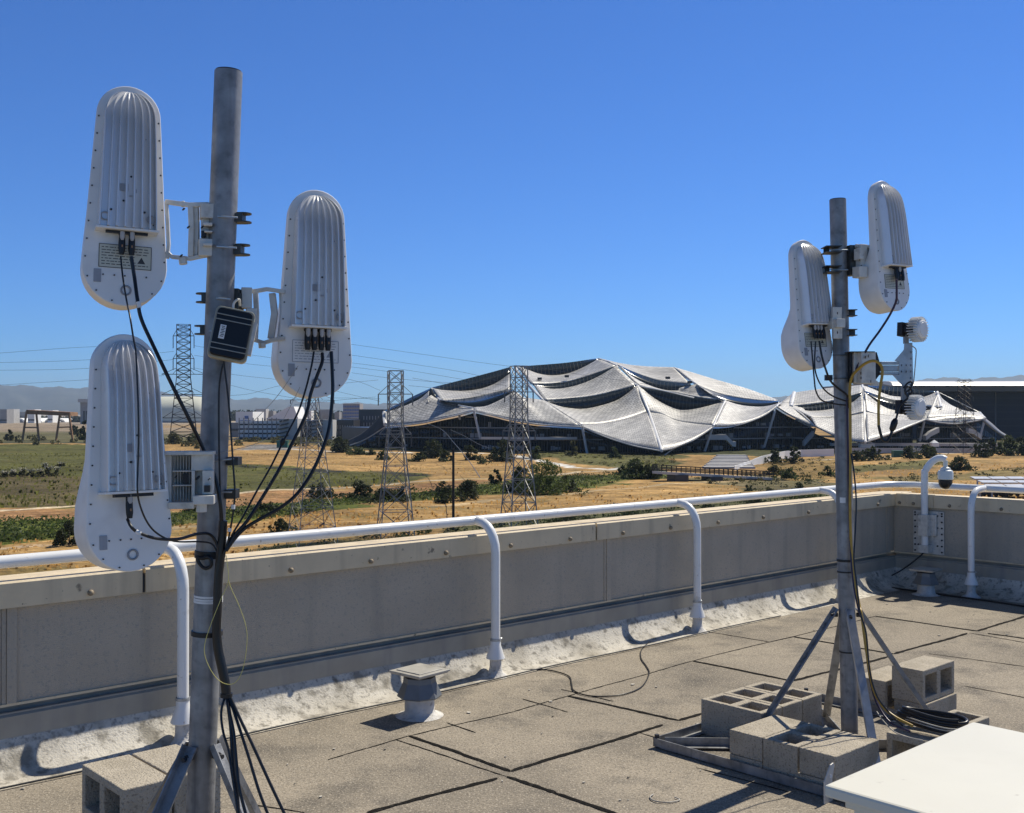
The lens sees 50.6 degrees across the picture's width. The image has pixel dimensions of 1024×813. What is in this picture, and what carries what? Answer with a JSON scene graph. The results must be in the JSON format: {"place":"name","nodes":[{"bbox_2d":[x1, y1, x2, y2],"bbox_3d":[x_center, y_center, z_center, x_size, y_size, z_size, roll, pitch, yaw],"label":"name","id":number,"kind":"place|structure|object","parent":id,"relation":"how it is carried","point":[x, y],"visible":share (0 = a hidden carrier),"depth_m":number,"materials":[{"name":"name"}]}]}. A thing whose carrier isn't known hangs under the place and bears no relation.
{"place":"outdoors","nodes":[
{"label":"outdoors","id":0,"kind":"place"},
{"bbox_2d":[0,415,1023,575],"bbox_3d":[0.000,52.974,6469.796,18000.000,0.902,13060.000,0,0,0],"label":"ground","id":1,"kind":"structure","parent":0,"point":[343,461],"depth_m":220.02,"materials":[{"name":"plant"}]},
{"bbox_2d":[22,410,77,440],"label":"timber gantry","id":2,"kind":"object","parent":1,"relation":"on","point":[45,412],"visible":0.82,"depth_m":519.94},
{"bbox_2d":[52,520,76,545],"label":"bush","id":3,"kind":"object","parent":1,"relation":"on","point":[60,538],"visible":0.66,"depth_m":106.33,"materials":[{"name":"green plant"}]},
{"bbox_2d":[0,434,338,448],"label":"field scrub","id":4,"kind":"object","parent":1,"relation":"on","point":[34,438],"visible":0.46,"depth_m":471.92,"materials":[{"name":"green plant"}]},
{"bbox_2d":[161,397,201,422],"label":"blimp hangar","id":5,"kind":"structure","parent":1,"relation":"on","point":[166,405],"depth_m":1504.16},
{"bbox_2d":[162,324,202,437],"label":"lattice pylon","id":6,"kind":"object","parent":1,"relation":"on","point":[188,363],"visible":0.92,"depth_m":510.11,"materials":[{"name":"metal"}]},
{"bbox_2d":[238,418,278,438],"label":"parking garage","id":7,"kind":"structure","parent":1,"relation":"on","point":[262,429],"depth_m":547.74,"materials":[{"name":"white paint"}]},
{"bbox_2d":[268,407,304,420],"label":"building","id":8,"kind":"structure","parent":1,"relation":"on","point":[291,413],"depth_m":899.99,"materials":[{"name":"white paint"}]},
{"bbox_2d":[279,419,301,438],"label":"stair tower","id":9,"kind":"structure","parent":1,"relation":"on","point":[284,426],"depth_m":544.94,"materials":[{"name":"concrete"}]},
{"bbox_2d":[286,396,337,546],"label":"lattice pylon","id":10,"kind":"object","parent":1,"relation":"on","point":[318,471],"visible":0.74,"depth_m":107.16,"materials":[{"name":"metal"}]},
{"bbox_2d":[306,482,337,498],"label":"bush","id":11,"kind":"object","parent":1,"relation":"on","point":[317,494],"visible":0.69,"depth_m":168.83,"materials":[{"name":"green plant"}]},
{"bbox_2d":[312,420,335,438],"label":"building","id":12,"kind":"structure","parent":1,"relation":"on","point":[332,429],"depth_m":544.94,"materials":[{"name":"concrete"}]},
{"bbox_2d":[0,468,670,542],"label":"strip scrub","id":13,"kind":"object","parent":1,"relation":"on","point":[7,531],"visible":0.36,"depth_m":135.12,"materials":[{"name":"green plant"}]},
{"bbox_2d":[0,453,673,541],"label":"marsh grass","id":14,"kind":"structure","parent":1,"relation":"on","point":[67,502],"depth_m":204.06,"materials":[{"name":"plant"}]},
{"bbox_2d":[330,436,350,451],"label":"bush","id":15,"kind":"object","parent":1,"relation":"on","point":[341,447],"visible":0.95,"depth_m":366.05,"materials":[{"name":"green plant"}]},
{"bbox_2d":[336,420,359,437],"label":"office block","id":16,"kind":"structure","parent":1,"relation":"on","point":[340,424],"depth_m":559.96,"materials":[{"name":"concrete"}]},
{"bbox_2d":[343,404,362,419],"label":"office block","id":17,"kind":"structure","parent":1,"relation":"on","point":[350,410],"depth_m":1299.96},
{"bbox_2d":[340,478,372,500],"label":"bush","id":18,"kind":"object","parent":1,"relation":"on","point":[361,488],"visible":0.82,"depth_m":164.95,"materials":[{"name":"green plant"}]},
{"bbox_2d":[359,409,386,426],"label":"office block","id":19,"kind":"structure","parent":1,"relation":"on","point":[368,417],"depth_m":589.98,"materials":[{"name":"concrete"}]},
{"bbox_2d":[359,486,407,502],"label":"shrub","id":20,"kind":"object","parent":1,"relation":"on","point":[377,493],"visible":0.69,"depth_m":161.52,"materials":[{"name":"green plant"}]},
{"bbox_2d":[377,370,414,538],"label":"lattice pylon","id":21,"kind":"object","parent":1,"relation":"on","point":[387,447],"visible":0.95,"depth_m":115.31,"materials":[{"name":"metal"}]},
{"bbox_2d":[20,409,812,426],"bbox_3d":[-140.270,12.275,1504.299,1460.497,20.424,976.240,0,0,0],"label":"distant woods","id":22,"kind":"object","parent":1,"relation":"on","point":[77,418],"visible":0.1,"depth_m":1817.41,"materials":[{"name":"plant"}]},
{"bbox_2d":[422,439,450,458],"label":"bush","id":23,"kind":"object","parent":1,"relation":"on","point":[430,454],"visible":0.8,"depth_m":314.47,"materials":[{"name":"green plant"}]},
{"bbox_2d":[448,479,478,501],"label":"bush","id":24,"kind":"object","parent":1,"relation":"on","point":[466,486],"visible":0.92,"depth_m":164.68,"materials":[{"name":"green plant"}]},
{"bbox_2d":[485,439,513,461],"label":"bush","id":25,"kind":"object","parent":1,"relation":"on","point":[501,453],"visible":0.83,"depth_m":298.33,"materials":[{"name":"green plant"}]},
{"bbox_2d":[499,365,537,526],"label":"lattice pylon","id":26,"kind":"object","parent":1,"relation":"on","point":[515,424],"visible":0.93,"depth_m":124.77,"materials":[{"name":"metal"}]},
{"bbox_2d":[226,470,834,551],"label":"dark scrub","id":27,"kind":"object","parent":1,"relation":"on","point":[583,517],"visible":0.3,"depth_m":144.51,"materials":[{"name":"green plant"}]},
{"bbox_2d":[513,458,589,495],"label":"bush","id":28,"kind":"object","parent":1,"relation":"on","point":[549,488],"visible":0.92,"depth_m":176.13,"materials":[{"name":"green plant"}]},
{"bbox_2d":[342,358,815,454],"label":"tent roof building","id":29,"kind":"structure","parent":1,"relation":"on","point":[591,413],"depth_m":394.34,"materials":[{"name":"white fabric"}]},
{"bbox_2d":[432,367,509,390],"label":"clerestory window","id":30,"kind":"structure","parent":29,"relation":"in","point":[497,375],"depth_m":435.77,"materials":[{"name":"black glass"}]},
{"bbox_2d":[440,389,512,406],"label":"clerestory window","id":31,"kind":"structure","parent":29,"relation":"in","point":[483,400],"depth_m":396.77,"materials":[{"name":"black glass"}]},
{"bbox_2d":[523,358,597,374],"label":"clerestory window","id":32,"kind":"structure","parent":29,"relation":"in","point":[569,367],"depth_m":458.24,"materials":[{"name":"black glass"}]},
{"bbox_2d":[533,366,614,388],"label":"clerestory window","id":33,"kind":"structure","parent":29,"relation":"in","point":[582,380],"depth_m":423.19,"materials":[{"name":"black glass"}]},
{"bbox_2d":[545,385,635,408],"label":"clerestory window","id":34,"kind":"structure","parent":29,"relation":"in","point":[597,400],"depth_m":402.13,"materials":[{"name":"black glass"}]},
{"bbox_2d":[619,365,690,390],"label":"clerestory window","id":35,"kind":"structure","parent":29,"relation":"in","point":[670,385],"depth_m":429.74,"materials":[{"name":"black glass"}]},
{"bbox_2d":[641,387,721,408],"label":"clerestory window","id":36,"kind":"structure","parent":29,"relation":"in","point":[677,401],"depth_m":409.27,"materials":[{"name":"black glass"}]},
{"bbox_2d":[697,384,779,406],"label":"clerestory window","id":37,"kind":"structure","parent":29,"relation":"in","point":[746,402],"depth_m":415.30,"materials":[{"name":"black glass"}]},
{"bbox_2d":[618,458,644,479],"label":"bush","id":38,"kind":"object","parent":1,"relation":"on","point":[634,467],"visible":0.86,"depth_m":216.84,"materials":[{"name":"green plant"}]},
{"bbox_2d":[652,464,773,481],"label":"footbridge","id":39,"kind":"object","parent":1,"relation":"on","point":[677,476],"visible":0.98,"depth_m":210.55,"materials":[{"name":"concrete"}]},
{"bbox_2d":[702,455,754,468],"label":"outdoor steps","id":40,"kind":"structure","parent":1,"relation":"on","point":[725,461],"depth_m":271.22,"materials":[{"name":"concrete"}]},
{"bbox_2d":[541,454,1023,485],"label":"bank scrub","id":41,"kind":"object","parent":1,"relation":"on","point":[740,479],"visible":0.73,"depth_m":245.94,"materials":[{"name":"green plant"}]},
{"bbox_2d":[734,449,833,468],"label":"retaining wall","id":42,"kind":"structure","parent":1,"relation":"on","point":[806,453],"depth_m":327.85,"materials":[{"name":"white paint"}]},
{"bbox_2d":[775,384,1005,449],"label":"tent roof building","id":43,"kind":"structure","parent":1,"relation":"on","point":[819,414],"depth_m":396.34,"materials":[{"name":"white fabric"}]},
{"bbox_2d":[798,393,861,410],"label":"clerestory window","id":44,"kind":"structure","parent":43,"relation":"in","point":[822,406],"depth_m":412.68,"materials":[{"name":"black glass"}]},
{"bbox_2d":[868,385,935,396],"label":"clerestory window","id":45,"kind":"structure","parent":43,"relation":"in","point":[889,390],"depth_m":439.78,"materials":[{"name":"black glass"}]},
{"bbox_2d":[865,391,940,409],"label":"clerestory window","id":46,"kind":"structure","parent":43,"relation":"in","point":[888,403],"depth_m":410.67,"materials":[{"name":"black glass"}]},
{"bbox_2d":[852,448,989,452],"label":"retaining wall","id":47,"kind":"structure","parent":1,"relation":"on","point":[938,450],"depth_m":351.92,"materials":[{"name":"concrete"}]},
{"bbox_2d":[824,381,1023,438],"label":"hangar","id":48,"kind":"structure","parent":1,"relation":"on","point":[999,405],"depth_m":559.96,"materials":[{"name":"grey metal"}]},
{"bbox_2d":[948,455,977,470],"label":"shrub","id":49,"kind":"object","parent":1,"relation":"on","point":[958,465],"visible":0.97,"depth_m":250.93,"materials":[{"name":"green plant"}]},
{"bbox_2d":[948,380,979,453],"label":"lattice pylon","id":50,"kind":"object","parent":1,"relation":"on","point":[963,421],"visible":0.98,"depth_m":351.02,"materials":[{"name":"metal"}]},
{"bbox_2d":[995,435,1019,455],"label":"bush","id":51,"kind":"object","parent":1,"relation":"on","point":[1008,441],"visible":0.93,"depth_m":339.31,"materials":[{"name":"green plant"}]},
{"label":"building","id":52,"kind":"structure","parent":1,"relation":"on","visible":0},
{"bbox_2d":[0,589,1023,812],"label":"roof deck","id":53,"kind":"structure","parent":52,"relation":"on","point":[367,779],"depth_m":5.96,"materials":[{"name":"concrete"}]},
{"bbox_2d":[145,67,260,812],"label":"antenna mast","id":54,"kind":"object","parent":53,"relation":"on","point":[202,753],"visible":0.84,"depth_m":3.31,"materials":[{"name":"metal"}]},
{"bbox_2d":[74,334,241,571],"bbox_3d":[-1.014,0.134,3.185,0.498,0.684,0.223,0,0,-32],"label":"panel antenna","id":55,"kind":"object","parent":54,"relation":"attached to","point":[106,506],"visible":0.95,"depth_m":3.07,"materials":[{"name":"paint"}]},
{"bbox_2d":[126,518,217,547],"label":"black cable","id":56,"kind":"object","parent":55,"relation":"attached to","point":[132,528],"visible":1,"depth_m":3.10,"materials":[{"name":"rubber"}]},
{"bbox_2d":[80,86,251,309],"bbox_3d":[-1.072,-0.641,3.362,0.514,0.682,0.229,0,0,-14],"label":"panel antenna","id":57,"kind":"object","parent":54,"relation":"attached to","point":[126,217],"visible":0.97,"depth_m":3.28,"materials":[{"name":"paint"}]},
{"bbox_2d":[129,256,222,522],"bbox_3d":[-1.000,-0.003,3.227,0.272,0.890,0.060,0,0,-13],"label":"black cable","id":58,"kind":"object","parent":57,"relation":"attached to","point":[166,373],"visible":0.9,"depth_m":3.21,"materials":[{"name":"rubber"}]},
{"bbox_2d":[120,256,216,552],"bbox_3d":[-1.060,-0.002,3.183,0.224,0.891,0.328,0,0,26],"label":"thin black cable","id":59,"kind":"object","parent":54,"relation":"attached to","point":[160,535],"visible":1,"depth_m":3.02,"materials":[{"name":"rubber"}]},
{"bbox_2d":[212,520,230,693],"bbox_3d":[-0.879,0.611,3.281,0.058,0.531,0.029,0,0,0],"label":"cable bundle","id":60,"kind":"object","parent":54,"relation":"attached to","point":[217,618],"visible":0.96,"depth_m":3.27,"materials":[{"name":"rubber"}]},
{"bbox_2d":[220,699,238,812],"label":"black cable","id":61,"kind":"object","parent":60,"relation":"attached to","point":[229,756],"visible":1,"depth_m":3.22,"materials":[{"name":"rubber"}]},
{"bbox_2d":[227,703,239,812],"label":"black cable","id":62,"kind":"object","parent":60,"relation":"attached to","point":[232,756],"visible":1,"depth_m":3.23,"materials":[{"name":"rubber"}]},
{"bbox_2d":[225,698,246,812],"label":"black cable","id":63,"kind":"object","parent":60,"relation":"attached to","point":[235,756],"visible":1,"depth_m":3.22,"materials":[{"name":"rubber"}]},
{"bbox_2d":[228,698,268,812],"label":"black cable","id":64,"kind":"object","parent":60,"relation":"attached to","point":[250,762],"visible":1,"depth_m":3.22,"materials":[{"name":"rubber"}]},
{"bbox_2d":[230,697,285,812],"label":"black cable","id":65,"kind":"object","parent":60,"relation":"attached to","point":[257,756],"visible":1,"depth_m":3.22,"materials":[{"name":"rubber"}]},
{"bbox_2d":[207,298,257,363],"bbox_3d":[-0.835,-0.231,3.257,0.126,0.194,0.072,11,-9,-12],"label":"junction box","id":66,"kind":"object","parent":54,"relation":"attached to","point":[232,335],"visible":1,"depth_m":3.22,"materials":[{"name":"black plastic"}]},
{"bbox_2d":[218,363,222,491],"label":"thin black cable","id":67,"kind":"object","parent":66,"relation":"hanging from","point":[219,426],"visible":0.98,"depth_m":3.28,"materials":[{"name":"rubber"}]},
{"bbox_2d":[223,361,235,554],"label":"thin black cable","id":68,"kind":"object","parent":66,"relation":"hanging from","point":[224,553],"visible":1,"depth_m":3.27,"materials":[{"name":"rubber"}]},
{"bbox_2d":[194,190,351,398],"bbox_3d":[-0.764,-0.367,3.486,0.512,0.681,0.222,0,0,-31],"label":"panel antenna","id":69,"kind":"object","parent":54,"relation":"attached to","point":[309,315],"visible":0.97,"depth_m":3.48,"materials":[{"name":"paint"}]},
{"bbox_2d":[229,351,314,539],"bbox_3d":[-0.748,0.131,3.370,0.307,0.616,0.024,0,0,-40],"label":"thin black cable","id":70,"kind":"object","parent":69,"relation":"hanging from","point":[267,472],"visible":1,"depth_m":3.38,"materials":[{"name":"rubber"}]},
{"bbox_2d":[224,352,323,551],"bbox_3d":[-0.728,0.132,3.359,0.335,0.613,0.036,0,0,-38],"label":"black cable","id":71,"kind":"object","parent":69,"relation":"hanging from","point":[253,511],"visible":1,"depth_m":3.36,"materials":[{"name":"rubber"}]},
{"bbox_2d":[225,351,334,551],"bbox_3d":[-0.707,0.131,3.351,0.358,0.617,0.058,0,0,-35],"label":"black cable","id":72,"kind":"object","parent":69,"relation":"hanging from","point":[291,499],"visible":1,"depth_m":3.39,"materials":[{"name":"rubber"}]},
{"bbox_2d":[0,615,780,789],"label":"roof cable","id":73,"kind":"object","parent":53,"relation":"on","point":[33,781],"visible":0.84,"depth_m":6.77,"materials":[{"name":"rubber"}]},
{"bbox_2d":[389,663,449,721],"bbox_3d":[-0.535,1.654,6.275,0.280,0.268,0.280,0,0,41],"label":"roof vent","id":74,"kind":"object","parent":53,"relation":"on","point":[419,692],"visible":1,"depth_m":6.20,"materials":[{"name":"metal"}]},
{"bbox_2d":[368,778,497,812],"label":"roof seam","id":75,"kind":"object","parent":53,"relation":"on","point":[429,795],"visible":1,"depth_m":4.95,"materials":[{"name":"black"}]},
{"bbox_2d":[0,491,911,789],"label":"parapet wall","id":76,"kind":"structure","parent":53,"relation":"on","point":[88,663],"depth_m":6.79,"materials":[{"name":"paint"}]},
{"bbox_2d":[0,481,1023,745],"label":"handrail","id":77,"kind":"object","parent":53,"relation":"on","point":[180,717],"visible":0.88,"depth_m":7.19,"materials":[{"name":"metal"}]},
{"bbox_2d":[409,724,662,770],"bbox_3d":[0.192,1.780,5.649,1.425,0.003,0.663,0,0,-9],"label":"roof seam","id":78,"kind":"object","parent":53,"relation":"on","point":[531,764],"visible":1,"depth_m":5.59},
{"bbox_2d":[507,776,615,812],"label":"roof seam","id":79,"kind":"object","parent":53,"relation":"on","point":[567,796],"visible":1,"depth_m":4.94,"materials":[{"name":"black"}]},
{"bbox_2d":[328,616,874,759],"bbox_3d":[1.080,1.793,7.416,5.599,0.002,0.076,0,0,-44],"label":"roof lap","id":80,"kind":"object","parent":53,"relation":"on","point":[565,696],"visible":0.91,"depth_m":6.62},
{"bbox_2d":[701,693,781,737],"bbox_3d":[1.234,1.691,5.838,0.190,0.190,0.390,0,0,-43],"label":"concrete block","id":81,"kind":"object","parent":53,"relation":"on","point":[722,714],"depth_m":5.83,"materials":[{"name":"concrete"}]},
{"bbox_2d":[730,753,762,767],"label":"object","id":82,"kind":"structure","parent":53,"relation":"on","point":[749,761],"depth_m":5.27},
{"bbox_2d":[730,715,805,761],"bbox_3d":[1.281,1.652,5.410,0.390,0.118,0.190,0,0,-43],"label":"concrete block","id":83,"kind":"object","parent":82,"relation":"on","point":[746,740],"depth_m":5.32,"materials":[{"name":"concrete"}]},
{"bbox_2d":[724,687,801,720],"bbox_3d":[1.378,1.692,5.971,0.190,0.190,0.390,0,0,-43],"label":"concrete block","id":84,"kind":"object","parent":53,"relation":"on","point":[791,708],"depth_m":5.93,"materials":[{"name":"concrete"}]},
{"bbox_2d":[745,681,821,725],"bbox_3d":[1.522,1.692,6.103,0.190,0.190,0.390,0,0,-43],"label":"concrete block","id":85,"kind":"object","parent":53,"relation":"on","point":[812,707],"depth_m":6.01,"materials":[{"name":"concrete"}]},
{"bbox_2d":[653,198,928,801],"bbox_3d":[1.756,0.348,5.638,1.440,2.861,1.440,0,0,-43],"label":"antenna mast","id":86,"kind":"object","parent":53,"relation":"on","point":[686,741],"visible":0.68,"depth_m":5.60,"materials":[{"name":"metal"}]},
{"bbox_2d":[781,240,856,371],"bbox_3d":[1.594,-0.534,5.645,0.338,0.680,0.286,-2,-7,-31],"label":"panel antenna","id":87,"kind":"object","parent":86,"relation":"attached to","point":[814,315],"visible":0.98,"depth_m":5.58,"materials":[{"name":"paint"}]},
{"bbox_2d":[821,181,912,313],"bbox_3d":[1.836,-0.823,5.568,0.459,0.685,0.246,0,0,-13],"label":"panel antenna","id":88,"kind":"object","parent":86,"relation":"attached to","point":[879,264],"visible":0.94,"depth_m":5.53,"materials":[{"name":"paint"}]},
{"bbox_2d":[824,335,912,412],"bbox_3d":[1.840,-0.186,5.580,0.433,0.441,0.173,0,0,0],"label":"mounting arm","id":89,"kind":"object","parent":86,"relation":"attached to","point":[900,370],"visible":0.87,"depth_m":5.55},
{"bbox_2d":[895,395,926,419],"bbox_3d":[2.045,0.005,5.544,0.129,0.128,0.118,5,-4,-38],"label":"round radio","id":90,"kind":"object","parent":89,"relation":"attached to","point":[912,407],"visible":0.96,"depth_m":5.50,"materials":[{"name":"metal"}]},
{"bbox_2d":[897,316,928,341],"bbox_3d":[2.055,-0.393,5.547,0.129,0.128,0.118,5,-4,-38],"label":"round radio","id":91,"kind":"object","parent":89,"relation":"attached to","point":[914,329],"visible":1,"depth_m":5.51,"materials":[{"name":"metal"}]},
{"bbox_2d":[850,453,902,725],"bbox_3d":[1.778,0.894,5.382,0.090,1.310,0.352,0,0,-26],"label":"thin black cable","id":92,"kind":"object","parent":86,"relation":"attached to","point":[886,709],"visible":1,"depth_m":5.41,"materials":[{"name":"rubber"}]},
{"bbox_2d":[846,279,910,732],"bbox_3d":[1.870,0.464,5.413,0.144,2.200,0.428,0,0,-23],"label":"cable","id":93,"kind":"object","parent":86,"relation":"attached to","point":[847,433],"visible":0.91,"depth_m":5.50,"materials":[{"name":"rubber"}]},
{"bbox_2d":[848,359,913,726],"bbox_3d":[1.832,0.654,5.395,0.073,1.781,0.405,0,0,-34],"label":"yellow cable","id":94,"kind":"object","parent":86,"relation":"attached to","point":[850,461],"visible":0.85,"depth_m":5.52,"materials":[{"name":"rubber"}]},
{"bbox_2d":[763,723,840,777],"bbox_3d":[1.413,1.687,5.266,0.390,0.190,0.190,0,0,-43],"label":"concrete block","id":95,"kind":"object","parent":53,"relation":"on","point":[781,752],"depth_m":5.18,"materials":[{"name":"concrete"}]},
{"bbox_2d":[797,772,823,785],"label":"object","id":96,"kind":"structure","parent":53,"relation":"on","point":[810,778],"depth_m":5.01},
{"bbox_2d":[800,731,878,781],"bbox_3d":[1.548,1.651,5.119,0.390,0.118,0.190,0,0,-43],"label":"concrete block","id":97,"kind":"object","parent":96,"relation":"on","point":[846,753],"depth_m":5.04,"materials":[{"name":"concrete"}]},
{"bbox_2d":[857,666,894,708],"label":"concrete block","id":98,"kind":"object","parent":53,"relation":"on","point":[882,679],"depth_m":6.37,"materials":[{"name":"concrete"}]},
{"bbox_2d":[887,725,943,758],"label":"concrete block","id":99,"kind":"object","parent":53,"relation":"on","point":[897,744],"depth_m":5.28,"materials":[{"name":"concrete"}]},
{"bbox_2d":[895,706,968,733],"bbox_3d":[2.049,1.532,5.295,0.150,0.094,0.370,0,0,-42],"label":"cable coil","id":100,"kind":"object","parent":99,"relation":"on","point":[943,719],"visible":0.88,"depth_m":5.25,"materials":[{"name":"rubber"}]},
{"bbox_2d":[825,722,1023,812],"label":"white cabinet","id":101,"kind":"object","parent":53,"relation":"on","point":[973,767],"visible":1,"depth_m":2.66,"materials":[{"name":"metal"}]},
{"bbox_2d":[894,693,956,711],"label":"concrete block","id":102,"kind":"object","parent":53,"relation":"on","point":[947,703],"depth_m":6.27,"materials":[{"name":"concrete"}]},
{"bbox_2d":[892,655,953,702],"bbox_3d":[2.412,1.598,6.353,0.390,0.190,0.190,0,0,-43],"label":"concrete block","id":103,"kind":"object","parent":102,"relation":"on","point":[931,678],"depth_m":6.28,"materials":[{"name":"concrete"}]},
{"bbox_2d":[909,566,942,596],"bbox_3d":[3.993,1.686,10.446,0.266,0.254,0.266,0,0,45],"label":"roof vent","id":104,"kind":"object","parent":53,"relation":"on","point":[926,581],"visible":1,"depth_m":10.37,"materials":[{"name":"metal"}]},
{"bbox_2d":[916,709,988,745],"bbox_3d":[2.245,1.689,5.513,0.390,0.190,0.190,0,0,-40],"label":"concrete block","id":105,"kind":"object","parent":53,"relation":"on","point":[976,718],"depth_m":5.59,"materials":[{"name":"concrete"}]},
{"bbox_2d":[894,493,1023,602],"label":"parapet wall","id":106,"kind":"structure","parent":53,"relation":"on","point":[999,547],"depth_m":10.56,"materials":[{"name":"paint"}]},
{"bbox_2d":[913,455,952,554],"bbox_3d":[4.210,0.982,10.854,0.398,1.000,0.167,0,0,33],"label":"security camera","id":107,"kind":"object","parent":106,"relation":"attached to","point":[928,532],"visible":1,"depth_m":10.83,"materials":[{"name":"paint"}]},
{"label":"concrete block","id":108,"kind":"object","parent":53,"relation":"on","visible":0},
{"bbox_2d":[82,754,171,812],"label":"concrete block","id":109,"kind":"object","parent":108,"relation":"on","point":[128,783],"depth_m":4.09,"materials":[{"name":"concrete"}]},
{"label":"concrete block","id":110,"kind":"object","parent":53,"relation":"on","visible":0},
{"bbox_2d":[132,744,220,812],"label":"concrete block","id":111,"kind":"object","parent":110,"relation":"on","point":[161,759],"depth_m":4.21,"materials":[{"name":"concrete"}]},
{"bbox_2d":[0,375,1023,414],"bbox_3d":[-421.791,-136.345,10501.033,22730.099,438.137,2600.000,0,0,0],"label":"hills","id":112,"kind":"structure","parent":0,"point":[23,398],"depth_m":10557.49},
{"bbox_2d":[0,0,1023,403],"label":"sky","id":113,"kind":"structure","parent":0,"point":[513,182],"materials":[{"name":"blue"}]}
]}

